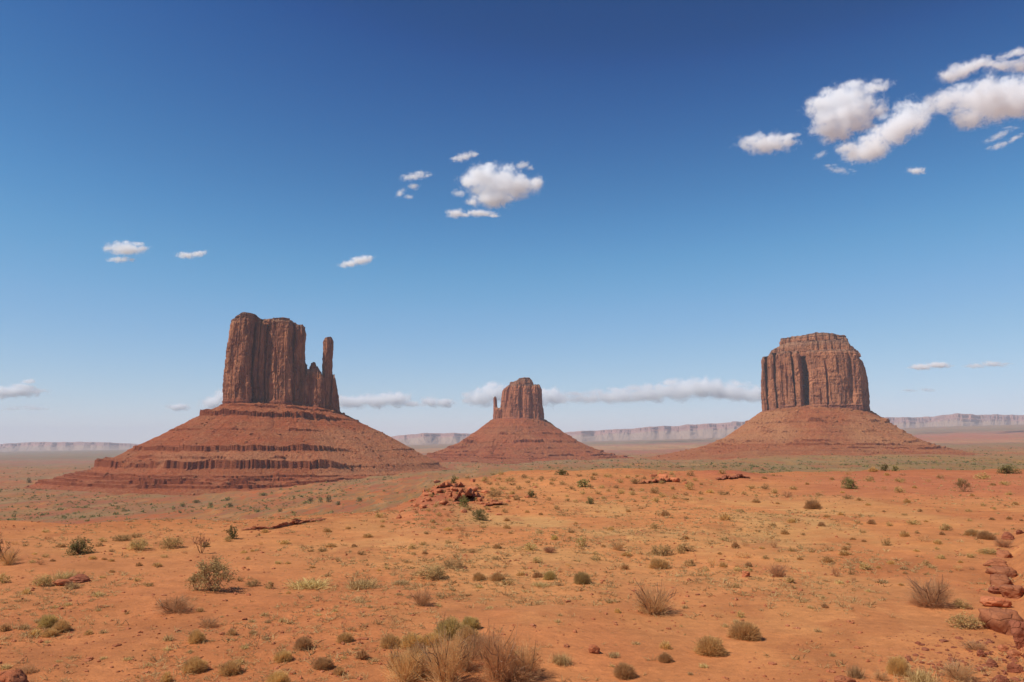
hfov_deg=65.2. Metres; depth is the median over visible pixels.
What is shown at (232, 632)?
broom bush
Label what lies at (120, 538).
scrub bush
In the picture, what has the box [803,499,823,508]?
broom bush
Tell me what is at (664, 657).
broom bush
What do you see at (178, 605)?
twig shrub
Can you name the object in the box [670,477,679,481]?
boulder
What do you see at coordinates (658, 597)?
twig shrub
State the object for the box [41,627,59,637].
broom bush
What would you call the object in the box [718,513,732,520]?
broom bush
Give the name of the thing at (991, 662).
boulder
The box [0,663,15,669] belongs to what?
grass clump
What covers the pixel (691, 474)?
scrub bush
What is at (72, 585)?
grass clump
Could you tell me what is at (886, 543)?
scrub bush
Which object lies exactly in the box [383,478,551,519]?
rubble
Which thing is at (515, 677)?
twig shrub
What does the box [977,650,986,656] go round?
boulder
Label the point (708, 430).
distant mesa
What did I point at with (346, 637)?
broom bush
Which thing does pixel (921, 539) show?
twig shrub
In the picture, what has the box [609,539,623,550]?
twig shrub
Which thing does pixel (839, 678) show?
boulder
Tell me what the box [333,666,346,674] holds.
broom bush
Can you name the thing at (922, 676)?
grass clump
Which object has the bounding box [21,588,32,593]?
broom bush
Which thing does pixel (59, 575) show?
grass clump
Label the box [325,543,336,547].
broom bush
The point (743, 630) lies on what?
broom bush
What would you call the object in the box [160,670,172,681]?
broom bush
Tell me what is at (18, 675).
boulder
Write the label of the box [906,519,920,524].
scrub bush
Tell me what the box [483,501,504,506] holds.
rock ledge
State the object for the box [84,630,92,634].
broom bush
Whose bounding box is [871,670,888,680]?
twig shrub
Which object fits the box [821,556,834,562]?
broom bush
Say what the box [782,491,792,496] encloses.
twig shrub
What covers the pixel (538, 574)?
broom bush
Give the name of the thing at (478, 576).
broom bush
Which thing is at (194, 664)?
broom bush
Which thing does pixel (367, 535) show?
broom bush
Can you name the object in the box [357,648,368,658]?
broom bush
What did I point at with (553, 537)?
broom bush
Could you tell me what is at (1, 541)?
dead tree
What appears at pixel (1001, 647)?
boulder
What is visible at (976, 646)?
twig shrub
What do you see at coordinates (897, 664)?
broom bush
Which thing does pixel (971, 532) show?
broom bush
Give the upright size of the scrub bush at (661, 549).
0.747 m
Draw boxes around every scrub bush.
[0,572,12,582]
[28,573,53,586]
[112,533,132,540]
[125,537,152,549]
[130,532,142,537]
[158,535,184,548]
[244,579,260,585]
[264,581,275,588]
[413,564,448,581]
[440,558,466,568]
[487,490,501,496]
[502,579,514,584]
[503,476,515,481]
[524,542,538,550]
[532,556,542,562]
[630,477,644,483]
[649,543,674,555]
[650,487,660,493]
[650,522,660,528]
[674,544,685,553]
[680,544,694,551]
[683,559,695,566]
[685,470,693,475]
[685,480,693,489]
[718,490,729,494]
[736,610,744,617]
[782,575,795,583]
[858,562,872,569]
[863,476,873,480]
[881,538,890,545]
[894,486,905,492]
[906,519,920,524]
[938,523,951,529]
[945,611,984,629]
[952,598,971,608]
[973,472,990,478]
[975,547,996,554]
[998,480,1010,484]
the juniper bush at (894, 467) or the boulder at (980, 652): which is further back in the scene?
the juniper bush at (894, 467)
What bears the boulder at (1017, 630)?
on the ground at (878, 623)
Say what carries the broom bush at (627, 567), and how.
on the ground at (878, 623)
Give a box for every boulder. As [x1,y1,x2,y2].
[0,669,28,681]
[53,579,71,585]
[69,574,90,582]
[439,500,448,504]
[445,491,452,496]
[456,487,463,492]
[467,486,477,491]
[588,644,599,653]
[657,474,667,478]
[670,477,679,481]
[742,571,749,576]
[834,675,855,681]
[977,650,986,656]
[978,607,1023,635]
[979,596,1011,607]
[983,558,1007,566]
[985,566,1017,577]
[986,658,997,666]
[988,586,1000,593]
[990,574,1013,587]
[991,674,1009,681]
[996,550,1012,557]
[997,644,1008,651]
[998,584,1023,598]
[1001,532,1014,539]
[1006,649,1021,658]
[1006,663,1023,672]
[1008,620,1023,649]
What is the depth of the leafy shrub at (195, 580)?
32.88 m
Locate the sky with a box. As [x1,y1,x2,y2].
[0,0,1023,443]
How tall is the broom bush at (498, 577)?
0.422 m
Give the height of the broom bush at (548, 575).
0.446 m
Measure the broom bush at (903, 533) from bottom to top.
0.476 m
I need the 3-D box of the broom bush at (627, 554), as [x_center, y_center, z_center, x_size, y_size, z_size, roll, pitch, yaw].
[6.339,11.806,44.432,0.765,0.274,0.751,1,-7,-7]
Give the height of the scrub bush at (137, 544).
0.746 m
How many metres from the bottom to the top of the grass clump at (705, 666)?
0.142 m
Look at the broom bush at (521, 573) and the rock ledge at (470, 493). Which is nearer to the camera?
the broom bush at (521, 573)
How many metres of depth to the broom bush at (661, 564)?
39.77 m
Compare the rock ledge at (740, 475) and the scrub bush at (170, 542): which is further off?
the rock ledge at (740, 475)
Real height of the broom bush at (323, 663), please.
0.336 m
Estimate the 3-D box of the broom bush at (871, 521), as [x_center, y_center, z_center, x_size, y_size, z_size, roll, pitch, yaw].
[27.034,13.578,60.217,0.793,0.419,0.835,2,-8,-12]
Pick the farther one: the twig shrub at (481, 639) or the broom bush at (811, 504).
the broom bush at (811, 504)
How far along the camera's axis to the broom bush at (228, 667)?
21.11 m
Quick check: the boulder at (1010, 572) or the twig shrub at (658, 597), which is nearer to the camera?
the twig shrub at (658, 597)
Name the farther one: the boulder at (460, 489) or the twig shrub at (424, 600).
the boulder at (460, 489)
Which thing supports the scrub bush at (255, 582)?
on the ground at (878, 623)
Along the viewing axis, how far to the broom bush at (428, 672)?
20.74 m
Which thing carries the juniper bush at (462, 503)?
on the ground at (878, 623)
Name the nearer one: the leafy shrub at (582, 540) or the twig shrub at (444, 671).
the twig shrub at (444, 671)
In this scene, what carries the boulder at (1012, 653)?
on the ground at (878, 623)
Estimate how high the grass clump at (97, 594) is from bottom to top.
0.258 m
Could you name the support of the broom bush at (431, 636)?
on the ground at (878, 623)
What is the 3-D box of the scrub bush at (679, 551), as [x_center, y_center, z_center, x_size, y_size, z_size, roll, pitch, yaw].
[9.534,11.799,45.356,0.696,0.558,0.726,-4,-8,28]
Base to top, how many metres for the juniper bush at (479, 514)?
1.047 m
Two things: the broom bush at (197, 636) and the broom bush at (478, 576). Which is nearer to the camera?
the broom bush at (197, 636)
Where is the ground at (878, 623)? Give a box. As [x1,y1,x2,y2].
[0,425,1023,681]
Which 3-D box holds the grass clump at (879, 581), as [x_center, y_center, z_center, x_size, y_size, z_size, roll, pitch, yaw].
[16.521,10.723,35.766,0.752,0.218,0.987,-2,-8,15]
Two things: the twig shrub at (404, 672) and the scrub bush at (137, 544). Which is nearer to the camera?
the twig shrub at (404, 672)
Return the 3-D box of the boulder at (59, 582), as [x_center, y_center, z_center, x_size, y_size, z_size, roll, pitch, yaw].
[-19.440,10.486,34.614,0.673,0.342,0.671,-6,-10,40]
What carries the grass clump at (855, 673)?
on the ground at (878, 623)
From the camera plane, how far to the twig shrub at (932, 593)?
30.65 m
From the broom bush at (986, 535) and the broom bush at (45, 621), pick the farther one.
the broom bush at (986, 535)
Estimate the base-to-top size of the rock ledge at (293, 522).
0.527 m
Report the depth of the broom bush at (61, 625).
26.03 m
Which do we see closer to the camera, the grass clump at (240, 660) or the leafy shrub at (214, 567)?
the grass clump at (240, 660)
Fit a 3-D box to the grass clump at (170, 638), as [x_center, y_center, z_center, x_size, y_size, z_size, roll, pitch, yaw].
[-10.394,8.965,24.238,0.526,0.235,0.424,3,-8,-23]
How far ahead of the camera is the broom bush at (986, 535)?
50.32 m
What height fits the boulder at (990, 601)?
0.475 m
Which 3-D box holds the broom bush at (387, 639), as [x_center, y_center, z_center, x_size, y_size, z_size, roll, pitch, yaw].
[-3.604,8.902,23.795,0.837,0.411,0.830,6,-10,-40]
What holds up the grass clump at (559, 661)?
on the ground at (878, 623)
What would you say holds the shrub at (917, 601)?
on the ground at (878, 623)
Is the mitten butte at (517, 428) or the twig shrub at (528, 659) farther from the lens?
the mitten butte at (517, 428)
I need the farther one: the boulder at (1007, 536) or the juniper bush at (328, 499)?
the juniper bush at (328, 499)
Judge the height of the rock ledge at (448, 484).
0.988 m
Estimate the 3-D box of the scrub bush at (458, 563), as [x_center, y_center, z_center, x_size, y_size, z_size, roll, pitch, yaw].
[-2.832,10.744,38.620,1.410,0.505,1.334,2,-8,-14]
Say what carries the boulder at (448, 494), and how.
on the ground at (878, 623)
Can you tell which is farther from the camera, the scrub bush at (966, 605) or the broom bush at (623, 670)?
the scrub bush at (966, 605)
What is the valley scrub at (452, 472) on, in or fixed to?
on the ground at (878, 623)
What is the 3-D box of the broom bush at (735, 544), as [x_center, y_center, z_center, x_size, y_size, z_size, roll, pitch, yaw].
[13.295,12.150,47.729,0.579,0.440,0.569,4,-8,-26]
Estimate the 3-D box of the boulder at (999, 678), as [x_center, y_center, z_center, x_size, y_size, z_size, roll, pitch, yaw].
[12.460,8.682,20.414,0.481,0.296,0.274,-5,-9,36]
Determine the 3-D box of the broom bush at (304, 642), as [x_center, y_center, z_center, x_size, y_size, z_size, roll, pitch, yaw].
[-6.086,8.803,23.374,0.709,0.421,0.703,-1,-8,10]
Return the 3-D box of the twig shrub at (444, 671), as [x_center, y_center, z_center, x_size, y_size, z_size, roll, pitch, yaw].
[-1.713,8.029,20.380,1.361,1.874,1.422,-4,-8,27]
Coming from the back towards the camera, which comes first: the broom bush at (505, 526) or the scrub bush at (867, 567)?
the broom bush at (505, 526)
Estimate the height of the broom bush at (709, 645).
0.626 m
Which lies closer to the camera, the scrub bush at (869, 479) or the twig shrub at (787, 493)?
the twig shrub at (787, 493)
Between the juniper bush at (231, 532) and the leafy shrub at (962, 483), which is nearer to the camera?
the juniper bush at (231, 532)
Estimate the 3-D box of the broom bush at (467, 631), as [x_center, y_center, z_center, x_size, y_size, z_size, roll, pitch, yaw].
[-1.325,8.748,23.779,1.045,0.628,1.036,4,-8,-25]
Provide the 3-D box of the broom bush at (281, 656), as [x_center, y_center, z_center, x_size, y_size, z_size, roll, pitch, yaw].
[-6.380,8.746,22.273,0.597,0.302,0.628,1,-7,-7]
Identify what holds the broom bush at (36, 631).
on the ground at (878, 623)
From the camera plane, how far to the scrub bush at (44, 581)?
34.38 m
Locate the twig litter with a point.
(485, 589)
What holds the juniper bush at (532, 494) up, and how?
on the ground at (878, 623)
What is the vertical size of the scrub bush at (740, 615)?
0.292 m
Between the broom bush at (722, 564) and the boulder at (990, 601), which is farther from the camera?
the broom bush at (722, 564)
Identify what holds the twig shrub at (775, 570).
on the ground at (878, 623)
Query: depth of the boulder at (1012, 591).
32.89 m
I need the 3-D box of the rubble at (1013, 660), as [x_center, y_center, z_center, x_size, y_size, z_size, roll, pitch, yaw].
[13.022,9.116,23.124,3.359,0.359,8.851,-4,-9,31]
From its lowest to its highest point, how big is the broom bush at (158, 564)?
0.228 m
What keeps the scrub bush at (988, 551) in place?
on the ground at (878, 623)
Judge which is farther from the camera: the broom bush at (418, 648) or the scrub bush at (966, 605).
the scrub bush at (966, 605)
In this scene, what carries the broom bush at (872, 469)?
on the ground at (878, 623)
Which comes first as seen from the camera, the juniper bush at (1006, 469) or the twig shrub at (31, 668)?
the twig shrub at (31, 668)
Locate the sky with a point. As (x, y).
(621, 208)
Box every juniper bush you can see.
[65,537,95,555]
[226,525,238,538]
[326,495,331,501]
[458,495,468,506]
[472,507,488,520]
[527,491,536,497]
[554,469,569,474]
[576,479,590,486]
[586,498,593,503]
[840,477,858,488]
[880,463,889,470]
[892,465,899,470]
[996,464,1021,473]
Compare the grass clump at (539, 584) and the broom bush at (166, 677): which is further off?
the grass clump at (539, 584)
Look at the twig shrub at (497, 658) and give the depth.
20.46 m
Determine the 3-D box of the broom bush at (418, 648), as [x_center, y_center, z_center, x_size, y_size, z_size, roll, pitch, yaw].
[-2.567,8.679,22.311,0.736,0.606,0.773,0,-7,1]
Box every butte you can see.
[25,312,452,495]
[424,377,634,463]
[644,332,978,459]
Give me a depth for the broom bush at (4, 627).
25.87 m
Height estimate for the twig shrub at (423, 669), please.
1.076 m
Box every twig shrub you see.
[0,544,20,565]
[15,663,37,673]
[152,593,199,614]
[199,615,220,627]
[378,638,431,681]
[401,640,436,680]
[409,588,434,606]
[414,615,470,681]
[442,632,483,673]
[468,626,508,661]
[474,621,525,681]
[487,662,541,681]
[497,636,548,678]
[543,546,556,552]
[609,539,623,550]
[627,576,678,616]
[632,603,673,614]
[732,552,753,557]
[764,561,788,576]
[769,539,777,547]
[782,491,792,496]
[831,566,839,576]
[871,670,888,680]
[898,567,959,609]
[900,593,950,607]
[916,534,929,540]
[934,652,981,681]
[957,638,988,651]
[992,537,1017,547]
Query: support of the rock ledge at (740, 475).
on the ground at (878, 623)
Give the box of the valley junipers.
[0,447,1023,523]
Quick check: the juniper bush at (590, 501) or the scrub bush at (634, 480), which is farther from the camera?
the scrub bush at (634, 480)
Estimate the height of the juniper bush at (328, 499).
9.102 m
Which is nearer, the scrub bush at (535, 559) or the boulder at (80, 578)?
the boulder at (80, 578)
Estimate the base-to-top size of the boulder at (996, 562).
0.717 m
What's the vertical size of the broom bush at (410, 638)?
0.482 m
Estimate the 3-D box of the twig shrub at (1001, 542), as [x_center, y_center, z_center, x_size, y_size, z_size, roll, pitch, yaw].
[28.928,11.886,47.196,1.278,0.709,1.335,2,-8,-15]
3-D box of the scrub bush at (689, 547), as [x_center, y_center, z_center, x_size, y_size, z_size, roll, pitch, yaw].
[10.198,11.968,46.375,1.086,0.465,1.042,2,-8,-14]
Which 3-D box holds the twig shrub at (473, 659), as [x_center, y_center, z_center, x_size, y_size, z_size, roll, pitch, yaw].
[-1.360,8.454,21.640,1.263,1.260,1.255,0,-7,3]
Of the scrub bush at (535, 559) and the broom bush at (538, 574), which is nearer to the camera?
the broom bush at (538, 574)
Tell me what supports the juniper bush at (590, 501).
on the ground at (878, 623)
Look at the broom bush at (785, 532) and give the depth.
55.13 m
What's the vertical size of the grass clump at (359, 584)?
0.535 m
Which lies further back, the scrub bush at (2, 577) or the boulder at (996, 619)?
the scrub bush at (2, 577)
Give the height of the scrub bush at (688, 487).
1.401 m
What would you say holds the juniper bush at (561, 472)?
on the ground at (878, 623)
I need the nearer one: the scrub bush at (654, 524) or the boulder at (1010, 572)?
the boulder at (1010, 572)
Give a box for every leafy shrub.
[183,571,209,591]
[189,554,238,593]
[576,536,588,546]
[953,478,971,491]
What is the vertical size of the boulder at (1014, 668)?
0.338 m
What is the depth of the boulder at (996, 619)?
26.31 m
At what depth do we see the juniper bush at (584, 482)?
99.36 m
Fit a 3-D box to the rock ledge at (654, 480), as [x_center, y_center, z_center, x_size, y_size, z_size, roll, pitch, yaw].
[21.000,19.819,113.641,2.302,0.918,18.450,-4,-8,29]
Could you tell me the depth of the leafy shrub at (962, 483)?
102.54 m
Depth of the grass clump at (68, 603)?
29.86 m
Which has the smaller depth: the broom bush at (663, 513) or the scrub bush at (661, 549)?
the scrub bush at (661, 549)
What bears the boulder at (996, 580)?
on the ground at (878, 623)
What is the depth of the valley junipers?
1132.23 m
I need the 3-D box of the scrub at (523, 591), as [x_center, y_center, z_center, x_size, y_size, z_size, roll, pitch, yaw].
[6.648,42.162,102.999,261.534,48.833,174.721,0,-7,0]
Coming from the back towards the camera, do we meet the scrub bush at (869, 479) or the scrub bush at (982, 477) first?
the scrub bush at (982, 477)
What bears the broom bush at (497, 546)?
on the ground at (878, 623)
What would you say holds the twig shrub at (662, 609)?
on the ground at (878, 623)
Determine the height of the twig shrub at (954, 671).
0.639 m
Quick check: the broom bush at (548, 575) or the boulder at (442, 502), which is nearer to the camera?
the broom bush at (548, 575)
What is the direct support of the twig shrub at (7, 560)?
on the ground at (878, 623)
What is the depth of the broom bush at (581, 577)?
34.13 m
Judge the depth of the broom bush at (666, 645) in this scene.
23.99 m
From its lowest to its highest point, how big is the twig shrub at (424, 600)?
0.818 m
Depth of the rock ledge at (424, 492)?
85.52 m
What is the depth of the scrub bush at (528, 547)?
44.83 m
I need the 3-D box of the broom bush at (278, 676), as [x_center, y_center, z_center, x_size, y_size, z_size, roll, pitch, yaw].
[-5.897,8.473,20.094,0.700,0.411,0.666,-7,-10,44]
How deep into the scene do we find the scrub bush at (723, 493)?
96.16 m
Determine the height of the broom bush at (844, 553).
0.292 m
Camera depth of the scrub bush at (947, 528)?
55.84 m
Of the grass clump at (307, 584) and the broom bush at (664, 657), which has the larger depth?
the grass clump at (307, 584)
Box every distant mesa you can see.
[0,442,138,451]
[392,413,1023,444]
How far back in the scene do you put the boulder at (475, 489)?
93.39 m
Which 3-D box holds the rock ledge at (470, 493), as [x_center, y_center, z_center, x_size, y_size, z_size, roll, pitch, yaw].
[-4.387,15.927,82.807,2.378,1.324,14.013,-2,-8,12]
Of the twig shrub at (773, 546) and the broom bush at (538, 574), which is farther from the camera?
the twig shrub at (773, 546)
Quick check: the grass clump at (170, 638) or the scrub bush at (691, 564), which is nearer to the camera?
the grass clump at (170, 638)
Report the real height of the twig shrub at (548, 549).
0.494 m
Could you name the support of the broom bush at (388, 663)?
on the ground at (878, 623)
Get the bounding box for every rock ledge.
[242,518,326,530]
[422,489,434,495]
[436,482,464,487]
[454,488,483,500]
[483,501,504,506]
[638,477,670,483]
[716,473,748,479]
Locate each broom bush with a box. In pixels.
[0,623,10,631]
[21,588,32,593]
[27,628,42,635]
[36,613,58,628]
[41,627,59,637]
[51,618,71,632]
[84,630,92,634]
[152,562,162,566]
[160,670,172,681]
[181,655,209,673]
[188,629,206,644]
[218,659,241,675]
[226,627,237,635]
[263,670,290,681]
[272,650,292,662]
[280,540,290,543]
[294,635,313,650]
[312,657,334,670]
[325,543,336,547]
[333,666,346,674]
[336,632,353,642]
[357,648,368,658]
[362,533,373,537]
[378,634,401,648]
[385,654,404,670]
[398,631,426,649]
[408,641,430,656]
[423,632,442,647]
[423,652,447,681]
[431,614,466,640]
[453,624,479,646]
[461,616,481,629]
[471,572,485,580]
[489,573,505,580]
[492,543,500,548]
[502,524,510,528]
[516,571,527,575]
[532,570,542,577]
[542,571,556,579]
[549,535,557,539]
[573,571,591,584]
[612,662,637,680]
[620,551,633,555]
[620,563,629,569]
[647,557,670,568]
[657,652,673,662]
[660,510,669,515]
[660,640,672,649]
[691,633,728,656]
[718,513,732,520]
[718,562,726,566]
[726,620,761,641]
[730,541,739,547]
[779,529,789,534]
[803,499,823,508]
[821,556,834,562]
[838,550,850,555]
[866,519,876,523]
[867,466,877,471]
[884,655,910,676]
[899,530,909,536]
[933,539,942,543]
[963,528,979,535]
[974,530,996,539]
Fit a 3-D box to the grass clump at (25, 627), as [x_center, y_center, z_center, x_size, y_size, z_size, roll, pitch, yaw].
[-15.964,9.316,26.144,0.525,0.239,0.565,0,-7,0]
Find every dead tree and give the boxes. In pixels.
[0,534,10,559]
[193,532,210,552]
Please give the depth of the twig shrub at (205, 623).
26.38 m
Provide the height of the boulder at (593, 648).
0.331 m
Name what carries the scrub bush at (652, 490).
on the ground at (878, 623)
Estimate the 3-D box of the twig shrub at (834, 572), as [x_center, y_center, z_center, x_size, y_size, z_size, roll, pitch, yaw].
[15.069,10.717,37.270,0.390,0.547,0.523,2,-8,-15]
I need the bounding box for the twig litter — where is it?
[3,499,1004,681]
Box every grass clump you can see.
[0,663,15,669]
[17,623,32,629]
[50,569,78,580]
[63,581,82,589]
[63,602,73,606]
[92,590,105,596]
[160,633,173,641]
[234,657,244,663]
[274,576,335,590]
[339,575,388,591]
[386,578,412,585]
[531,581,549,587]
[540,650,573,665]
[606,652,619,657]
[699,663,709,668]
[842,663,865,679]
[875,579,889,583]
[901,662,941,681]
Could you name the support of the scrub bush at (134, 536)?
on the ground at (878, 623)
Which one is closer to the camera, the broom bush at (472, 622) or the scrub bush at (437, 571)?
the broom bush at (472, 622)
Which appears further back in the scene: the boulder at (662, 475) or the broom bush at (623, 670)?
the boulder at (662, 475)
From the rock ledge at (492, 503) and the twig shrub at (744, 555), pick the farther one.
the rock ledge at (492, 503)
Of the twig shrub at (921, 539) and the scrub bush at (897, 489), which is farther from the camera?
the scrub bush at (897, 489)
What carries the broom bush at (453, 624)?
on the ground at (878, 623)
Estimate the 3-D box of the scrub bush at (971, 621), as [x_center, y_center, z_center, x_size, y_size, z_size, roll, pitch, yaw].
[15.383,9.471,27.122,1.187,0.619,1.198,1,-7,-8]
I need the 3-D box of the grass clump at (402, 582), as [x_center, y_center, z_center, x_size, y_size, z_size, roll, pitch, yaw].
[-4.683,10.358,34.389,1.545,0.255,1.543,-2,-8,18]
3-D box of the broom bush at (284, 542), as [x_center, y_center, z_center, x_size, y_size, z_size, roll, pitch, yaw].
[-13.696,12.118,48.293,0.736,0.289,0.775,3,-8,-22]
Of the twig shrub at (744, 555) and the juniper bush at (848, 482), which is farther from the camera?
the juniper bush at (848, 482)
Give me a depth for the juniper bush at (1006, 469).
162.40 m
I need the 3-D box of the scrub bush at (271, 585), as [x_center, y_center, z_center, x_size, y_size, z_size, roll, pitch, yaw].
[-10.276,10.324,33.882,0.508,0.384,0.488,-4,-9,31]
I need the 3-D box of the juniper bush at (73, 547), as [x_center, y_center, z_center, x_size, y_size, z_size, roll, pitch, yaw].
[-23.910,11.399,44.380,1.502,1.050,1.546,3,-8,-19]
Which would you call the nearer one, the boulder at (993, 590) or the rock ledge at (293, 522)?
the boulder at (993, 590)
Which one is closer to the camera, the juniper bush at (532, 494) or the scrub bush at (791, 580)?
the scrub bush at (791, 580)
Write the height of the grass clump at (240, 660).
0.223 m
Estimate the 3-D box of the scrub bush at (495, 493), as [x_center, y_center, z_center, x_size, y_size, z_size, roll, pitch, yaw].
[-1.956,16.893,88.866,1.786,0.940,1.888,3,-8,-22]
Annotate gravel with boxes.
[0,468,1023,681]
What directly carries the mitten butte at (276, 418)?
on the ground at (878, 623)
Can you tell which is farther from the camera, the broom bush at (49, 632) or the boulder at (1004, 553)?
the boulder at (1004, 553)
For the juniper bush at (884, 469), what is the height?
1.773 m
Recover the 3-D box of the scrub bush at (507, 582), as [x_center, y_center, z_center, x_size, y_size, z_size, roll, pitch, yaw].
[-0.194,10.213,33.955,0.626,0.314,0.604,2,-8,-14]
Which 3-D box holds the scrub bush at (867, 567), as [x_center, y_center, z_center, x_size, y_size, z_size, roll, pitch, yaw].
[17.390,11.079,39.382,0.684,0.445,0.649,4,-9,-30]
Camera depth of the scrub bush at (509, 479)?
114.95 m
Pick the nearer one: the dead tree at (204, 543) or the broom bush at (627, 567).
the broom bush at (627, 567)
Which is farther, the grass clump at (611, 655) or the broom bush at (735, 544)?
the broom bush at (735, 544)
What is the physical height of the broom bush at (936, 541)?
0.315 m
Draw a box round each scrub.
[0,445,1020,523]
[0,468,1023,681]
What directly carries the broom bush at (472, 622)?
on the ground at (878, 623)
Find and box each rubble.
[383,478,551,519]
[905,631,1023,681]
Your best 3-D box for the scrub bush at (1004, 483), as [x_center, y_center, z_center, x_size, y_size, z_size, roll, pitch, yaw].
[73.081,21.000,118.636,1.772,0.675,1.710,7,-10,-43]
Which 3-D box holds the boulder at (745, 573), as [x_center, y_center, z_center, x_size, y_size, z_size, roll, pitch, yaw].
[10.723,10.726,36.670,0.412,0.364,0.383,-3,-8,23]

